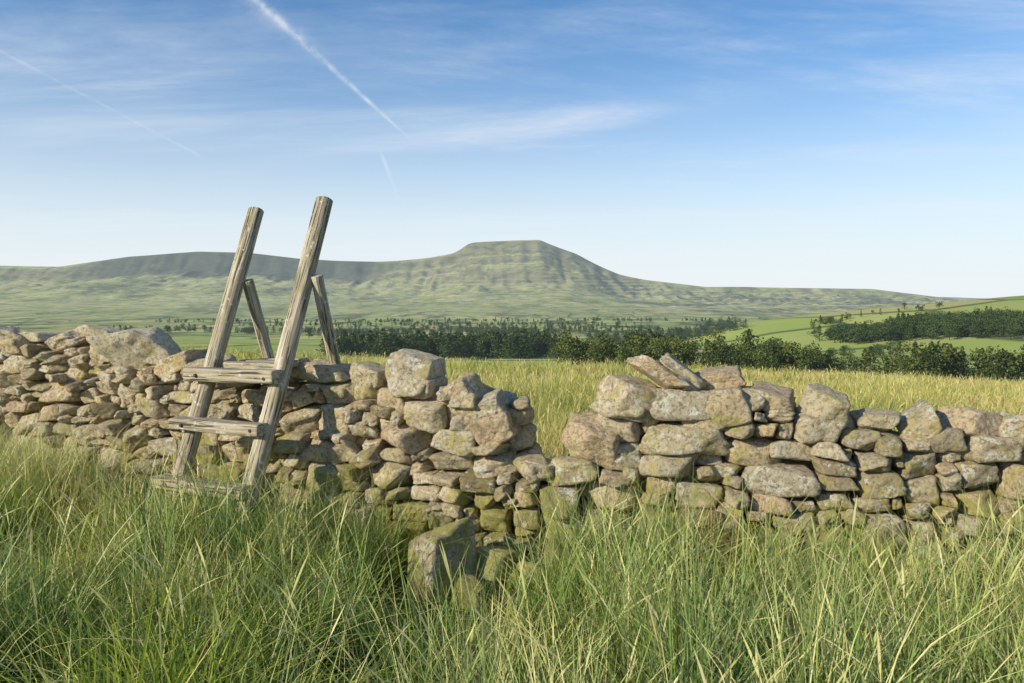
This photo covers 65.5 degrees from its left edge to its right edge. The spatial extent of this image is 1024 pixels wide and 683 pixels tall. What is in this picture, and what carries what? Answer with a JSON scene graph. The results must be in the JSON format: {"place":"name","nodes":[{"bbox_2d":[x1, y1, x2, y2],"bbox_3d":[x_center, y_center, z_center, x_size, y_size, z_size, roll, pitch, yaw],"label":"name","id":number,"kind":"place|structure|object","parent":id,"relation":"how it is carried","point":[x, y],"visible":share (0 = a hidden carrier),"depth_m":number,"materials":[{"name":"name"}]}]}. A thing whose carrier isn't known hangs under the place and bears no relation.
{"place":"outdoors","nodes":[
{"label":"outdoors","id":0,"kind":"place"},
{"bbox_2d":[0,240,1023,682],"bbox_3d":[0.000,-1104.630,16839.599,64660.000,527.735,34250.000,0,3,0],"label":"terrain","id":1,"kind":"structure","parent":0,"point":[524,280],"depth_m":4220.21,"materials":[{"name":"green plant"}]},
{"bbox_2d":[151,196,340,540],"bbox_3d":[-1.865,0.257,6.079,0.906,2.748,1.647,2,4,30],"label":"ladder stile","id":2,"kind":"object","parent":1,"relation":"on","point":[271,370],"visible":0.64,"depth_m":5.89,"materials":[{"name":"brown wood"}]},
{"bbox_2d":[18,314,747,341],"bbox_3d":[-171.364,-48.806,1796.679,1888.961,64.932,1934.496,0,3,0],"label":"valley woodland","id":3,"kind":"object","parent":1,"relation":"on","point":[686,331],"visible":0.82,"depth_m":1395.85,"materials":[{"name":"green plant"}]},
{"bbox_2d":[315,328,578,358],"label":"conifer plantation","id":4,"kind":"object","parent":1,"relation":"on","point":[518,345],"visible":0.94,"depth_m":489.70,"materials":[{"name":"green plant"}]},
{"bbox_2d":[0,462,1022,682],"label":"dead grass stalks","id":5,"kind":"object","parent":1,"relation":"on","point":[557,640],"visible":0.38,"depth_m":3.62,"materials":[{"name":"plant"}]},
{"bbox_2d":[0,325,1023,610],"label":"dry stone wall","id":6,"kind":"structure","parent":1,"relation":"on","point":[460,451],"depth_m":5.38,"materials":[{"name":"grey stone"}]},
{"bbox_2d":[0,407,1023,682],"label":"rush clumps","id":7,"kind":"object","parent":1,"relation":"on","point":[688,645],"visible":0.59,"depth_m":3.51,"materials":[{"name":"green plant"}]},
{"bbox_2d":[179,343,1023,458],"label":"hay field grass","id":8,"kind":"structure","parent":1,"relation":"on","point":[541,387],"depth_m":20.62,"materials":[{"name":"green plant"}]},
{"bbox_2d":[544,328,823,374],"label":"broadleaf copse","id":9,"kind":"object","parent":1,"relation":"on","point":[775,354],"visible":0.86,"depth_m":243.20,"materials":[{"name":"green plant"}]},
{"bbox_2d":[713,301,942,356],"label":"hedgerow trees","id":10,"kind":"object","parent":1,"relation":"on","point":[875,346],"visible":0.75,"depth_m":510.19,"materials":[{"name":"green plant"}]},
{"bbox_2d":[791,346,916,375],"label":"hawthorn scrub","id":11,"kind":"object","parent":1,"relation":"on","point":[826,361],"visible":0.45,"depth_m":234.04,"materials":[{"name":"green plant"}]},
{"bbox_2d":[807,306,1023,343],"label":"hillside woodland","id":12,"kind":"object","parent":1,"relation":"on","point":[991,322],"visible":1,"depth_m":624.64,"materials":[{"name":"green plant"}]},
{"bbox_2d":[866,340,1023,383],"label":"broadleaf trees","id":13,"kind":"object","parent":1,"relation":"on","point":[948,361],"visible":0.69,"depth_m":177.56,"materials":[{"name":"green plant"}]},
{"bbox_2d":[0,413,1023,682],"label":"meadow grass","id":14,"kind":"structure","parent":0,"point":[250,616],"depth_m":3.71,"materials":[{"name":"green plant"}]},
{"bbox_2d":[0,0,1023,297],"label":"sky","id":15,"kind":"structure","parent":0,"point":[842,144],"materials":[{"name":"blue"}]}
]}

